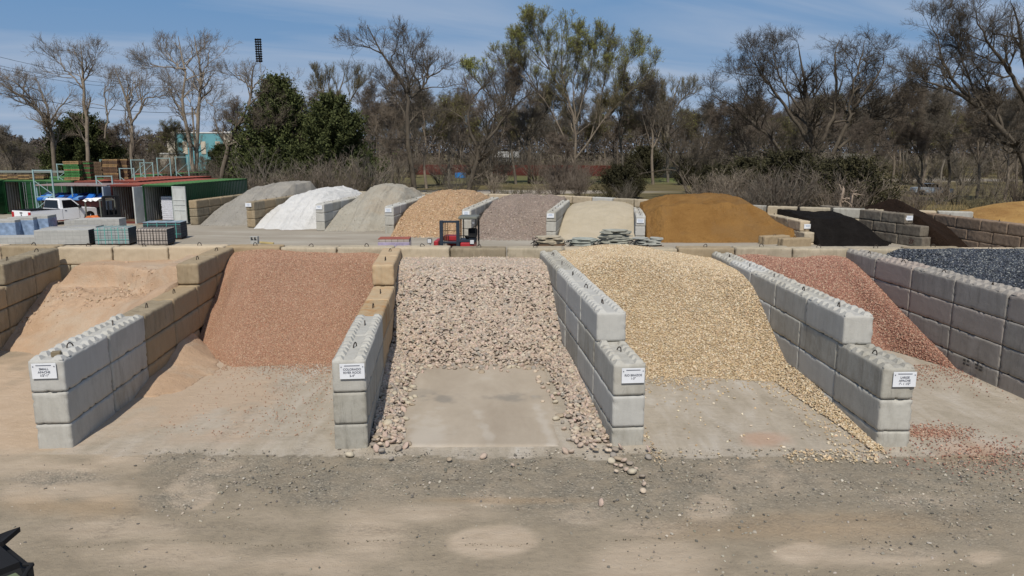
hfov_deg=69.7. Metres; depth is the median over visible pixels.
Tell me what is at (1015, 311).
concrete block
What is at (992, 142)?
bare tree
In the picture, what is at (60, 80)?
power line
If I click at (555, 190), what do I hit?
brush shrub
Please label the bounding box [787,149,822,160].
evergreen shrub
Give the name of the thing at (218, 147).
juniper tree
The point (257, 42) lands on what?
stadium light
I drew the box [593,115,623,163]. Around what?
bare tree
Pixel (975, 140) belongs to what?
bare tree
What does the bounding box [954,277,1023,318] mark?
concrete block
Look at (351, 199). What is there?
concrete block
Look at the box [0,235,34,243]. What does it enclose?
paver pallet
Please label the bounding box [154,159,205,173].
brush shrub
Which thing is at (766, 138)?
bare tree
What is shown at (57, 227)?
paver pallet
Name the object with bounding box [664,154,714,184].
evergreen shrub
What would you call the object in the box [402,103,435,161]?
bare tree
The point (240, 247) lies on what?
concrete block
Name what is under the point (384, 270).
concrete block
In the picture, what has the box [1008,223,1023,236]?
concrete block
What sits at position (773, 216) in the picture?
concrete block
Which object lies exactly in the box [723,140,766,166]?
brush shrub
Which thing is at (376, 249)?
concrete block
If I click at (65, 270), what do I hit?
concrete block
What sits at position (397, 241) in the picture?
paver pallet
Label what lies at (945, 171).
brush shrub
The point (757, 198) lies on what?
brush shrub
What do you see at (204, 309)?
concrete block
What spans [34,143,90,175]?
juniper tree
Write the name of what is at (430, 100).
bare tree
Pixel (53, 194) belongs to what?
rack frame
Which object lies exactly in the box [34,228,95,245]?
concrete block
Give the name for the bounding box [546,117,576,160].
bare tree
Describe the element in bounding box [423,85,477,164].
bare tree
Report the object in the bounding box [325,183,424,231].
sand pile
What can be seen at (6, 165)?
brush shrub
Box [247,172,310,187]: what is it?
brush shrub
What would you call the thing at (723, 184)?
brush shrub
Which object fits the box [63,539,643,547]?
crack debris
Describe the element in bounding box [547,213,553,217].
material sign
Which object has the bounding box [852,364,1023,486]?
loose gravel
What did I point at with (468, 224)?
concrete block
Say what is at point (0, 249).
concrete block
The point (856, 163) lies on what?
evergreen shrub
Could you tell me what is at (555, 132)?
bare tree
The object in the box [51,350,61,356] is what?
wood offcut
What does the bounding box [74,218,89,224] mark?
paver pallet
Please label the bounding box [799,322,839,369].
concrete block
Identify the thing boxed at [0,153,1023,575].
ground
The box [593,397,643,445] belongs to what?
concrete block
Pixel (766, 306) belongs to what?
concrete block
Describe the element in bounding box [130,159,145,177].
rack frame
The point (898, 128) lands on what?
bare tree
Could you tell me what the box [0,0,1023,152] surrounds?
sky
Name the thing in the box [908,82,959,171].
bare tree
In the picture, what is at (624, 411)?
concrete block
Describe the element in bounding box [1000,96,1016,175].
bare tree
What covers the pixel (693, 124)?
bare tree
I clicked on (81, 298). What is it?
sand pile
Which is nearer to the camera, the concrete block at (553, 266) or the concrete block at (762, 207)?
the concrete block at (553, 266)
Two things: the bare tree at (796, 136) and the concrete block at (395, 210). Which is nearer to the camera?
the concrete block at (395, 210)
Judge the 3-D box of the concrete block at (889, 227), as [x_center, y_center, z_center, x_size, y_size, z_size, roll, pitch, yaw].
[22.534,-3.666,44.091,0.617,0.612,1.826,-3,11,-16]
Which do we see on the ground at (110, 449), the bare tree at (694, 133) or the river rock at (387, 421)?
the bare tree at (694, 133)
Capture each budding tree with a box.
[459,54,522,183]
[484,3,665,166]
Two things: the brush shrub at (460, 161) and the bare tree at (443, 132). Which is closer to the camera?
the brush shrub at (460, 161)
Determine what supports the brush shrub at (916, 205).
on the ground at (110, 449)
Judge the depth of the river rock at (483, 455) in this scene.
12.98 m
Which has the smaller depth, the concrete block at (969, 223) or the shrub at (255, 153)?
the concrete block at (969, 223)
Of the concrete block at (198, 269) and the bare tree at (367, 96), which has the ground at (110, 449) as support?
the bare tree at (367, 96)
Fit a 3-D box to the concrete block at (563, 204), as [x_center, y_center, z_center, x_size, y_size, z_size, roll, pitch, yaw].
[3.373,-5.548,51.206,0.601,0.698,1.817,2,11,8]
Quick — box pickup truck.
[12,198,96,219]
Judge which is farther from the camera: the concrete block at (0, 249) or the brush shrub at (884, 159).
the brush shrub at (884, 159)
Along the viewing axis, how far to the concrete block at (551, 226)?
45.09 m
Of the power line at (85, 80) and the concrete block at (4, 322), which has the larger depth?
the power line at (85, 80)
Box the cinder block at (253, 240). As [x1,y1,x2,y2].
[250,236,258,243]
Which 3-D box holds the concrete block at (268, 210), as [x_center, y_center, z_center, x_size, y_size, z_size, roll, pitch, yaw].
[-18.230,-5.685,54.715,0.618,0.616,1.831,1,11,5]
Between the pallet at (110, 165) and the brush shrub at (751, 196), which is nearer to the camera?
the brush shrub at (751, 196)
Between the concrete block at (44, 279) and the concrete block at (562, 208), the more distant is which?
the concrete block at (562, 208)
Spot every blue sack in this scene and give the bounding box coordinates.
[67,194,77,198]
[78,192,88,195]
[85,194,95,198]
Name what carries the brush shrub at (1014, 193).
on the ground at (110, 449)
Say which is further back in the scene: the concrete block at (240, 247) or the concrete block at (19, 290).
the concrete block at (240, 247)
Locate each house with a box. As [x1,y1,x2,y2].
[159,153,185,170]
[498,151,519,164]
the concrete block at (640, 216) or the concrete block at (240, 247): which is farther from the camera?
the concrete block at (640, 216)
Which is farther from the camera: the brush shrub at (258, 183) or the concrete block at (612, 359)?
the brush shrub at (258, 183)
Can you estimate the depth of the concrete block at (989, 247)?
24.00 m
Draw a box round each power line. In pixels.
[0,68,164,87]
[1,57,153,81]
[1,93,200,112]
[2,66,179,85]
[259,131,648,142]
[693,130,1023,158]
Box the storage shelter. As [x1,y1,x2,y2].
[35,183,122,220]
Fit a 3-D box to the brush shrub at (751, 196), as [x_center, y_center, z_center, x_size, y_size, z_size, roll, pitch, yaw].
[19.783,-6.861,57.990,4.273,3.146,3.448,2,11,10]
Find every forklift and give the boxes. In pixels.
[83,195,120,217]
[427,215,479,247]
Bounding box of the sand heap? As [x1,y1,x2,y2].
[135,333,219,397]
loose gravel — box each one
[158,361,332,436]
[644,374,890,463]
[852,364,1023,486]
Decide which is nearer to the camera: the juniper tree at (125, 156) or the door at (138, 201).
the door at (138, 201)
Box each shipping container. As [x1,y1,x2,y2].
[0,176,63,213]
[0,177,63,213]
[22,178,63,208]
[44,176,152,192]
[74,176,180,182]
[102,178,213,223]
[111,176,211,182]
[132,179,247,223]
[135,172,213,175]
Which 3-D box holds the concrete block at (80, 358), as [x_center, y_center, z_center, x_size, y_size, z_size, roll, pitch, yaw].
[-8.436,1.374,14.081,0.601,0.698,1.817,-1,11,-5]
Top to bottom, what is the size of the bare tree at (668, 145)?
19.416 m
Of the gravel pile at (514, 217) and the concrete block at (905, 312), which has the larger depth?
the gravel pile at (514, 217)
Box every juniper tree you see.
[28,109,137,175]
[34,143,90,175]
[106,136,141,172]
[201,142,234,176]
[217,69,310,178]
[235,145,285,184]
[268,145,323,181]
[275,90,398,184]
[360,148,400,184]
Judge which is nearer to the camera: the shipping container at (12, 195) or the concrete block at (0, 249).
the concrete block at (0, 249)
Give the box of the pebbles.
[0,447,1023,575]
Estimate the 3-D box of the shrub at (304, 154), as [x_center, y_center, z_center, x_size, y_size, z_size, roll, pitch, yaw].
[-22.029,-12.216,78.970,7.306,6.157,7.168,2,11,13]
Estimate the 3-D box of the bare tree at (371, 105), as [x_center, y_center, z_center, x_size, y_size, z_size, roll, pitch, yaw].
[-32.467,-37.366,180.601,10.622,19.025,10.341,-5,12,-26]
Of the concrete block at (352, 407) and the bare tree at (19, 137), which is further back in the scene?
the bare tree at (19, 137)
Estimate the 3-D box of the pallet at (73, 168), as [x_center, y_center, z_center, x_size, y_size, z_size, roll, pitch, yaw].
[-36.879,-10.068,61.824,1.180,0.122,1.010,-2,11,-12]
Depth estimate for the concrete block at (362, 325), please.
15.77 m
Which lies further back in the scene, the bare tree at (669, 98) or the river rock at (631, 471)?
the bare tree at (669, 98)
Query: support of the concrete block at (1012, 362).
on the concrete block at (1011, 384)
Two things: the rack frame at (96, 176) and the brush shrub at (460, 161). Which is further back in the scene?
the brush shrub at (460, 161)
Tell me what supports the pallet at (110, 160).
on the pallet
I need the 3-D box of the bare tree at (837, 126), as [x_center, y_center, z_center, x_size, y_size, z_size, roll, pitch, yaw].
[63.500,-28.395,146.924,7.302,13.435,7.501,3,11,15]
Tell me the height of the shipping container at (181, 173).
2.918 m
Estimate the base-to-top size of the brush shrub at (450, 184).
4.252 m
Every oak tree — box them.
[678,22,930,165]
[882,0,1023,188]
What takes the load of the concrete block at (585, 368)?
on the concrete block at (591, 395)
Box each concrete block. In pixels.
[0,244,10,259]
[0,256,33,284]
[0,276,35,305]
[0,287,6,309]
[0,308,9,331]
[0,329,10,350]
[1,242,64,258]
[6,296,36,326]
[8,325,16,333]
[15,248,59,273]
[28,334,109,391]
[32,266,61,293]
[32,364,112,423]
[36,393,115,448]
[58,243,119,264]
[59,265,70,279]
[82,314,145,361]
[108,342,147,389]
[112,367,148,411]
[113,243,171,260]
[123,300,173,339]
[143,323,175,364]
[147,347,174,376]
[151,287,197,320]
[169,242,228,259]
[173,308,199,344]
[174,330,199,346]
[176,255,217,284]
[177,276,216,306]
[189,198,208,207]
[189,207,208,216]
[190,215,208,224]
[196,297,213,326]
[199,247,233,272]
[204,197,220,206]
[209,205,220,214]
[214,271,222,286]
[215,195,231,204]
[225,242,284,251]
[246,200,264,209]
[247,209,264,218]
[247,217,262,226]
[262,198,274,207]
[263,207,274,214]
[270,197,284,205]
[281,243,339,252]
[315,202,332,212]
[316,211,332,221]
[316,220,331,230]
[325,200,340,210]
[332,333,375,391]
[333,368,375,423]
[334,394,375,448]
[335,199,348,207]
[337,243,394,253]
[342,197,355,202]
[345,314,382,359]
[357,300,388,337]
[366,287,394,320]
[372,256,397,285]
[373,281,395,302]
[375,342,383,390]
[376,367,383,402]
[379,248,401,265]
[383,324,389,362]
[385,204,399,215]
[385,214,399,224]
[385,224,396,233]
[388,309,393,342]
[394,202,405,213]
[395,243,450,257]
[400,201,411,209]
[450,244,505,257]
[462,207,475,214]
[462,219,474,228]
[462,227,474,236]
[469,205,479,214]
[474,203,484,213]
[478,201,488,209]
[489,194,510,197]
[507,244,562,257]
[540,250,566,265]
[546,209,558,221]
[546,220,558,231]
[546,229,558,234]
[547,258,574,290]
[551,207,560,217]
[553,205,563,215]
[555,290,565,324]
[556,203,565,212]
[557,195,572,202]
[557,268,587,303]
[558,316,565,346]
[563,244,593,250]
[565,327,578,366]
[566,304,578,342]
[567,279,605,320]
[573,196,592,203]
[577,345,594,393]
[578,320,594,365]
[580,375,593,402]
[581,293,625,340]
[592,197,612,200]
[593,368,644,426]
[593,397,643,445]
[594,340,645,395]
[613,198,634,206]
[635,199,648,206]
[635,213,645,225]
[635,225,644,235]
[646,245,676,251]
[675,244,733,256]
[711,251,745,265]
[730,260,768,282]
[732,244,791,257]
[751,270,797,305]
[754,205,766,210]
[758,234,789,244]
[759,299,771,321]
[767,206,797,213]
[768,213,782,220]
[770,306,801,345]
[773,331,799,368]
[775,281,828,322]
[776,216,793,226]
[777,236,811,246]
[788,218,809,230]
[790,245,847,257]
[794,230,813,242]
[798,348,835,396]
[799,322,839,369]
[800,207,830,211]
[806,296,873,344]
[816,386,833,402]
[820,205,840,210]
[833,208,864,217]
[833,371,912,430]
[833,400,909,446]
[836,343,914,398]
[844,245,903,255]
[846,249,891,277]
[859,209,888,220]
[859,219,873,229]
[873,221,898,232]
[875,231,897,243]
[875,257,929,288]
[875,279,910,310]
[881,211,913,223]
[896,223,928,236]
[897,234,930,245]
[898,307,909,317]
[901,244,964,248]
[908,312,950,348]
[909,290,954,325]
[911,266,975,302]
[920,210,935,212]
[926,213,936,218]
[935,214,962,226]
[935,344,950,356]
[937,211,972,217]
[947,226,968,239]
[947,350,1000,386]
[949,327,1003,369]
[951,304,1006,344]
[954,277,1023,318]
[956,216,987,230]
[961,239,978,247]
[961,245,1015,248]
[967,229,992,243]
[979,242,1006,247]
[981,219,1012,233]
[992,233,1021,246]
[998,372,1023,398]
[1000,346,1023,380]
[1003,320,1023,352]
[1007,292,1023,324]
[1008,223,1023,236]
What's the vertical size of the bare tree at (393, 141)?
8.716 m
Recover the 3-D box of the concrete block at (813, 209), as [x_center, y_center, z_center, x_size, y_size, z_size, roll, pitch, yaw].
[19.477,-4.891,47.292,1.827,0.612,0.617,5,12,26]
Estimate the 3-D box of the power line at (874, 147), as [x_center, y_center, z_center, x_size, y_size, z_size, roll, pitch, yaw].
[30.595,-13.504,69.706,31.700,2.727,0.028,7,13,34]
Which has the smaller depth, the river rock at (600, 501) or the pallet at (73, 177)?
the river rock at (600, 501)
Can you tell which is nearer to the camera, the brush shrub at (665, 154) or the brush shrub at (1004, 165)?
the brush shrub at (1004, 165)
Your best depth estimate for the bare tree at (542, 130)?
191.03 m
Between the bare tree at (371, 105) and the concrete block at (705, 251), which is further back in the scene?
the bare tree at (371, 105)
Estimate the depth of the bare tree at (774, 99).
212.34 m
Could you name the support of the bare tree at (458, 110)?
on the ground at (110, 449)
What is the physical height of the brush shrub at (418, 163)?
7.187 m
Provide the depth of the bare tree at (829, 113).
179.33 m
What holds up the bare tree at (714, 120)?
on the ground at (110, 449)
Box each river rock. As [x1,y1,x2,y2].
[345,451,353,456]
[373,443,379,452]
[383,419,392,424]
[394,445,401,450]
[400,405,406,411]
[402,441,408,448]
[480,452,486,458]
[552,416,559,420]
[562,447,568,454]
[583,432,591,437]
[598,498,603,506]
[607,457,614,463]
[613,456,622,460]
[627,468,636,473]
[645,454,651,459]
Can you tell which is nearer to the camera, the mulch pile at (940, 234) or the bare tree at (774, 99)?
the mulch pile at (940, 234)
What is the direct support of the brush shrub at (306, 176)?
on the ground at (110, 449)
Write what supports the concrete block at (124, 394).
on the ground at (110, 449)
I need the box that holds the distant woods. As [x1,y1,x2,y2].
[0,125,1020,166]
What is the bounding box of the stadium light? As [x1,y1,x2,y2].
[254,38,262,76]
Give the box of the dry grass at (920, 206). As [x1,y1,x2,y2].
[428,191,996,211]
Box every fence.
[415,165,610,175]
[657,167,676,177]
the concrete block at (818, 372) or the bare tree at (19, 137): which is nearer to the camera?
the concrete block at (818, 372)
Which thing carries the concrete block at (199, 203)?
on the concrete block at (197, 212)
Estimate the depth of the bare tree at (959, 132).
139.75 m
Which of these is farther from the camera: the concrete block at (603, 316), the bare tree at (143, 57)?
the bare tree at (143, 57)
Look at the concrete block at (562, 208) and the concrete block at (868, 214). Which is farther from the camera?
the concrete block at (562, 208)
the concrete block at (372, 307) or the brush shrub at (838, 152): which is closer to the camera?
the concrete block at (372, 307)
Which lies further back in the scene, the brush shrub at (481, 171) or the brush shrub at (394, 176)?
the brush shrub at (481, 171)
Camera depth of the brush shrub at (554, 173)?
106.76 m
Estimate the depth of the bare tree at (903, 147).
122.75 m
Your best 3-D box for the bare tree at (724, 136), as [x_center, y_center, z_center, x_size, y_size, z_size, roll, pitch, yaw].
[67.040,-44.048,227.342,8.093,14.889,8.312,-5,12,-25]
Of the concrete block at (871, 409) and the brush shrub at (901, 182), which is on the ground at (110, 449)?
the brush shrub at (901, 182)
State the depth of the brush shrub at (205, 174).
81.62 m
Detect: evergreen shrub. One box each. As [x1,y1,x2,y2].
[223,172,237,178]
[587,161,651,198]
[611,171,649,196]
[624,143,669,178]
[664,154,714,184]
[685,164,717,193]
[692,159,738,192]
[710,153,766,194]
[730,145,834,192]
[772,160,830,204]
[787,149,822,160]
[792,151,919,207]
[795,174,845,206]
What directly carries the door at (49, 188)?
in the shipping container at (59, 189)
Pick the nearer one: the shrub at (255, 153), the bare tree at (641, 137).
the shrub at (255, 153)
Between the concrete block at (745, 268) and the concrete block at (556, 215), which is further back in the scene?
the concrete block at (556, 215)
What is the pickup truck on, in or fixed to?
on the ground at (110, 449)
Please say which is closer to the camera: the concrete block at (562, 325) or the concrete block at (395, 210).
the concrete block at (562, 325)
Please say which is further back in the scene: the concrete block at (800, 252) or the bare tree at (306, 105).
the bare tree at (306, 105)
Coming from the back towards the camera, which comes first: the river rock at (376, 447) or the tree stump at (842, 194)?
the tree stump at (842, 194)
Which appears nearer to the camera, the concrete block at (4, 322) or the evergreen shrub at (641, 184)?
the concrete block at (4, 322)
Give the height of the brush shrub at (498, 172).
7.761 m
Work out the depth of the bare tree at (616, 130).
188.56 m
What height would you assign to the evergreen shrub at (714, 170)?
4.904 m
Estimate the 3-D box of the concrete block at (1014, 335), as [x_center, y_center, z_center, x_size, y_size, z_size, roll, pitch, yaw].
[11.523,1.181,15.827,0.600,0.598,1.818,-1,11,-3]
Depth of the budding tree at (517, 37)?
112.89 m
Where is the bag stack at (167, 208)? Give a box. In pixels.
[161,196,173,219]
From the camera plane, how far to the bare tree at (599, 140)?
255.86 m
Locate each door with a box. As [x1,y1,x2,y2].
[0,181,6,213]
[18,182,25,208]
[23,182,35,208]
[35,182,44,207]
[44,182,57,192]
[57,182,70,192]
[102,186,111,209]
[132,186,144,223]
[171,186,187,222]
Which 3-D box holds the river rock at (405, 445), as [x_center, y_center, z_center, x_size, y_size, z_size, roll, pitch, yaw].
[-1.949,2.886,13.470,0.114,0.135,0.121,16,14,20]
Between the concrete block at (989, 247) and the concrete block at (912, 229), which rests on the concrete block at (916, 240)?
the concrete block at (912, 229)
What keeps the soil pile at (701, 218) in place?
on the ground at (110, 449)
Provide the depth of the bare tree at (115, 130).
96.80 m
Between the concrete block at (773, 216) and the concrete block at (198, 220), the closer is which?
the concrete block at (773, 216)
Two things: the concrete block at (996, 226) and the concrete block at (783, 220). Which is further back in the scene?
the concrete block at (783, 220)
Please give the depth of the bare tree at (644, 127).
192.87 m
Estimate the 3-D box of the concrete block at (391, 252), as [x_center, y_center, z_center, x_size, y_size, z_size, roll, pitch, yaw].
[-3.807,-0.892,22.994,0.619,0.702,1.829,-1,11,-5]
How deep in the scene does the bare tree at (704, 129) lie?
208.00 m
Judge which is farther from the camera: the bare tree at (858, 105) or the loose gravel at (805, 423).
the bare tree at (858, 105)
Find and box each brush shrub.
[0,149,35,174]
[0,152,11,174]
[10,154,45,174]
[23,155,44,174]
[123,158,189,175]
[133,149,156,172]
[134,150,181,172]
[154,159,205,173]
[155,157,214,177]
[179,160,228,178]
[196,143,233,178]
[228,146,300,189]
[232,171,286,188]
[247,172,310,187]
[264,167,315,183]
[269,170,326,187]
[270,160,321,181]
[280,159,337,187]
[289,150,357,188]
[301,169,370,190]
[306,154,362,187]
[312,156,402,189]
[315,167,374,190]
[338,146,412,190]
[375,151,399,169]
[376,149,420,183]
[376,158,410,183]
[377,145,432,177]
[413,156,440,164]
[425,157,454,184]
[425,163,472,189]
[431,154,473,180]
[444,150,472,164]
[450,140,502,184]
[450,145,496,184]
[462,175,487,191]
[466,141,532,182]
[477,170,508,193]
[495,177,533,193]
[509,139,548,167]
[514,185,548,194]
[516,149,561,183]
[531,179,550,194]
[536,159,582,187]
[536,160,572,186]
[538,164,575,188]
[539,171,583,195]
[544,160,593,189]
[546,148,577,165]
[560,167,590,189]
[561,167,591,188]
[566,156,609,186]
[566,168,597,191]
[566,173,602,195]
[588,155,617,165]
[595,182,620,197]
[602,148,628,164]
[610,178,637,198]
[632,139,679,169]
[674,171,730,193]
[692,178,739,192]
[700,164,756,196]
[709,168,766,200]
[719,175,777,210]
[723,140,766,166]
[726,181,760,201]
[731,157,825,207]
[731,165,822,211]
[737,183,785,203]
[742,188,778,206]
[748,170,796,199]
[758,169,828,206]
[792,168,884,206]
[797,153,851,182]
[799,174,852,206]
[810,184,866,206]
[815,165,909,206]
[818,158,887,191]
[819,179,888,207]
[821,142,855,159]
[856,136,899,173]
[880,153,930,182]
[880,168,915,199]
[888,156,941,183]
[890,184,927,205]
[901,147,959,183]
[902,185,952,210]
[913,176,971,204]
[922,149,964,176]
[927,146,975,180]
[932,168,984,204]
[938,144,997,185]
[942,151,970,167]
[958,189,995,208]
[961,150,1005,176]
[967,167,1022,203]
[972,157,1005,174]
[976,167,1023,202]
[982,145,1023,181]
[999,147,1023,179]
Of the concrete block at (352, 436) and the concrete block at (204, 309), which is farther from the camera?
the concrete block at (204, 309)
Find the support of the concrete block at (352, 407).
on the concrete block at (352, 436)
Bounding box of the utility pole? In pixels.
[185,109,200,152]
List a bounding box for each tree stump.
[838,184,852,207]
[844,186,864,207]
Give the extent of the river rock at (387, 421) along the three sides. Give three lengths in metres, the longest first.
0.199 x 0.183 x 0.108 m
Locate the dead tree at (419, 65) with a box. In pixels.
[328,15,463,189]
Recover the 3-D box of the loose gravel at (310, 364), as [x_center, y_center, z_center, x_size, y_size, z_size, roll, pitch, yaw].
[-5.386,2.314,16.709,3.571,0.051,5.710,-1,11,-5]
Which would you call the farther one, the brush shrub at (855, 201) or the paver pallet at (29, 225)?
the brush shrub at (855, 201)
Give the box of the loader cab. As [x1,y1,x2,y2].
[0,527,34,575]
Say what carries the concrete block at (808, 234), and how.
on the concrete block
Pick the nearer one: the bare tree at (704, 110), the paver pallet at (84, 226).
the paver pallet at (84, 226)
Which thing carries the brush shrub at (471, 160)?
on the ground at (110, 449)
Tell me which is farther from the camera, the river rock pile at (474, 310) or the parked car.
the parked car
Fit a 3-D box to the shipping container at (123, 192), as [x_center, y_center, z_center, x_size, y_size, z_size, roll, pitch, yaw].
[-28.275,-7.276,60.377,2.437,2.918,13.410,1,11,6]
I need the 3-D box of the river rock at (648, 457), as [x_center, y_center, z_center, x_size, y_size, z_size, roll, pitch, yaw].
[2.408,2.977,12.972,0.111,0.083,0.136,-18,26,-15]
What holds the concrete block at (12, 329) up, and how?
on the ground at (110, 449)
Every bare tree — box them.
[0,64,81,175]
[0,123,38,174]
[0,140,23,174]
[13,135,37,165]
[21,31,118,165]
[36,146,48,154]
[65,62,188,169]
[95,117,144,171]
[122,28,217,171]
[127,146,145,157]
[144,116,194,170]
[144,142,167,158]
[145,130,164,164]
[159,28,241,171]
[202,56,304,178]
[211,95,263,155]
[297,95,309,139]
[304,60,374,103]
[304,82,326,111]
[350,78,403,153]
[358,105,374,147]
[362,64,418,182]
[363,97,397,156]
[365,105,392,172]
[380,125,408,181]
[392,115,422,156]
[395,105,426,170]
[397,80,459,188]
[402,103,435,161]
[410,95,434,160]
[418,103,459,164]
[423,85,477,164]
[427,92,473,186]
[427,108,444,160]
[436,93,456,150]
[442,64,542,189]
[451,48,527,185]
[452,129,468,156]
[453,100,482,163]
[463,115,489,146]
[472,103,496,146]
[487,110,521,161]
[496,110,521,163]
[501,128,515,150]
[503,81,567,183]
[507,101,532,151]
[518,85,542,155]
[524,103,555,162]
[525,107,559,164]
[528,89,585,161]
[536,108,569,164]
[544,132,574,186]
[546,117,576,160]
[557,92,602,144]
[559,120,574,155]
[576,120,606,152]
[581,117,611,161]
[583,114,616,163]
[586,91,615,164]
[589,73,645,165]
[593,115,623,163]
[611,68,681,183]
[611,114,646,163]
[614,111,639,153]
[631,87,680,161]
[631,95,740,193]
[632,110,651,145]
[637,109,650,144]
[644,102,672,148]
[653,71,701,181]
[669,106,689,153]
[669,113,689,158]
[675,108,704,152]
[680,106,703,153]
[685,94,727,150]
[686,138,714,177]
[692,110,727,149]
[704,96,751,166]
[716,127,738,166]
[728,89,785,157]
[736,125,755,153]
[743,123,771,150]
[753,95,779,157]
[758,107,795,158]
[767,115,800,145]
[784,93,828,150]
[788,95,828,154]
[789,91,846,156]
[789,95,816,144]
[813,92,853,157]
[814,113,849,158]
[832,117,852,152]
[838,110,891,159]
[842,79,895,149]
[845,116,905,168]
[849,88,892,170]
[864,72,932,188]
[885,118,933,198]
[887,84,917,171]
[889,117,928,183]
[890,101,932,166]
[903,80,926,164]
[904,78,962,182]
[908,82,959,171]
[917,92,962,193]
[919,109,971,183]
[948,81,989,176]
[950,77,1013,198]
[953,111,966,163]
[956,99,973,170]
[958,119,987,179]
[976,104,1003,161]
[984,84,1023,199]
[986,119,998,158]
[999,91,1023,183]
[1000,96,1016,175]
[1011,78,1023,173]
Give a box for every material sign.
[31,363,56,378]
[339,363,364,378]
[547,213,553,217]
[621,368,644,382]
[804,224,810,228]
[892,372,916,386]
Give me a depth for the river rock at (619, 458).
12.87 m
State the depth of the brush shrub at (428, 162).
192.09 m
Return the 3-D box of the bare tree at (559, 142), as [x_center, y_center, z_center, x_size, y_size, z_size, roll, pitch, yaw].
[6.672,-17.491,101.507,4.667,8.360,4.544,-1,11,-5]
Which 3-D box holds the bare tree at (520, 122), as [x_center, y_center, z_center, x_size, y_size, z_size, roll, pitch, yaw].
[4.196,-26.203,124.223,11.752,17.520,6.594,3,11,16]
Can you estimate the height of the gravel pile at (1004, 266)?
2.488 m
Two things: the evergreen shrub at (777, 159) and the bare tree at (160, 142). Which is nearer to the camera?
the evergreen shrub at (777, 159)
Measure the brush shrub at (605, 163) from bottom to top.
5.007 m
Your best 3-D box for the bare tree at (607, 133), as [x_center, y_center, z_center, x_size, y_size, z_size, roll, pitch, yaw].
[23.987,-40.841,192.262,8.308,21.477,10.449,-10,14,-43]
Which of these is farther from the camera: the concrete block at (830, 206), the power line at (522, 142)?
the power line at (522, 142)
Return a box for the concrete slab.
[402,363,559,446]
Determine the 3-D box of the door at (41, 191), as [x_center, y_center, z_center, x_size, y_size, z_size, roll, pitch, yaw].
[-39.600,-7.597,62.157,1.180,2.700,0.139,1,11,6]
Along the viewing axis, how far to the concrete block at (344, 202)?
54.14 m
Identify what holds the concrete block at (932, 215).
on the concrete block
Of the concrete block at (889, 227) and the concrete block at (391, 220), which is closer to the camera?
the concrete block at (889, 227)
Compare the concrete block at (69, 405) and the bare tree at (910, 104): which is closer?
the concrete block at (69, 405)
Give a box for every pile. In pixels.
[0,170,63,172]
[1,255,202,354]
[199,249,378,366]
[200,180,316,225]
[254,186,360,229]
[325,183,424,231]
[369,256,609,443]
[391,189,490,237]
[476,193,566,240]
[559,200,634,239]
[559,244,886,452]
[639,193,795,242]
[737,254,955,368]
[777,207,890,245]
[862,199,968,247]
[886,248,1023,288]
[961,201,1023,223]
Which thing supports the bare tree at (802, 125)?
on the ground at (110, 449)
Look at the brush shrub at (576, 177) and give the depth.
101.57 m
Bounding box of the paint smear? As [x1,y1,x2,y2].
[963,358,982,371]
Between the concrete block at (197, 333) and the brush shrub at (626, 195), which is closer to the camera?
the concrete block at (197, 333)
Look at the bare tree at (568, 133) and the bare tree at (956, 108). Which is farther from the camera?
the bare tree at (568, 133)
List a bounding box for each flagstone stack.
[535,235,565,245]
[566,237,598,245]
[597,229,635,244]
[631,237,663,246]
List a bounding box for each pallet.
[0,219,21,234]
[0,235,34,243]
[7,216,37,234]
[26,214,57,229]
[29,176,49,177]
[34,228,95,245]
[41,226,67,228]
[62,161,81,162]
[62,164,81,165]
[63,167,81,168]
[64,169,81,170]
[64,172,83,173]
[64,175,82,176]
[64,177,83,178]
[67,225,103,227]
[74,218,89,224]
[87,217,108,224]
[94,225,136,244]
[102,159,119,160]
[102,162,120,163]
[102,165,119,166]
[102,217,126,225]
[103,168,118,169]
[136,226,174,245]
[143,220,187,238]
[378,237,410,246]
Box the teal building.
[167,131,238,169]
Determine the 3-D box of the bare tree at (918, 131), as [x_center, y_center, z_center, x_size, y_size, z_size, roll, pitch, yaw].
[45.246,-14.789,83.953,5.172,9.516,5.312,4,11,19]
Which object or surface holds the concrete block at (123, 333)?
on the concrete block at (127, 366)
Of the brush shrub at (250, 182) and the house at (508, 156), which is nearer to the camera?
the brush shrub at (250, 182)
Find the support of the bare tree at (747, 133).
on the ground at (110, 449)
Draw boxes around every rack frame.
[32,170,57,222]
[56,164,63,179]
[95,175,112,193]
[119,168,134,179]
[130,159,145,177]
[139,162,153,176]
[156,158,171,175]
[175,157,189,175]
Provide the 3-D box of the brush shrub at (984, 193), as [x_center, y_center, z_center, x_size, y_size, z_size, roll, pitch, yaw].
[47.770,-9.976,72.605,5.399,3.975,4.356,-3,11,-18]
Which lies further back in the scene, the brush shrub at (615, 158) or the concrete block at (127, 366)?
the brush shrub at (615, 158)
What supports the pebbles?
on the ground at (110, 449)
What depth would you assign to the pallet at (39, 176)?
63.46 m
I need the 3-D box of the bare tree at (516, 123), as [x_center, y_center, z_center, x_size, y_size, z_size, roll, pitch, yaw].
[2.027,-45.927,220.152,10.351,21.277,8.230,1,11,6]
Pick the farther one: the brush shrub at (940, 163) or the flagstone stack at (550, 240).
the brush shrub at (940, 163)
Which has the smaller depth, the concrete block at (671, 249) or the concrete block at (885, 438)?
the concrete block at (885, 438)
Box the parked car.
[910,183,952,194]
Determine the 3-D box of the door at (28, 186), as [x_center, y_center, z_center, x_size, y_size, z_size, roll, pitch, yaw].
[-40.789,-7.622,62.289,1.180,2.700,0.139,1,11,6]
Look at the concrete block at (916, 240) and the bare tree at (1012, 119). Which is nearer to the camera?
the concrete block at (916, 240)
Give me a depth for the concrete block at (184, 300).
19.37 m

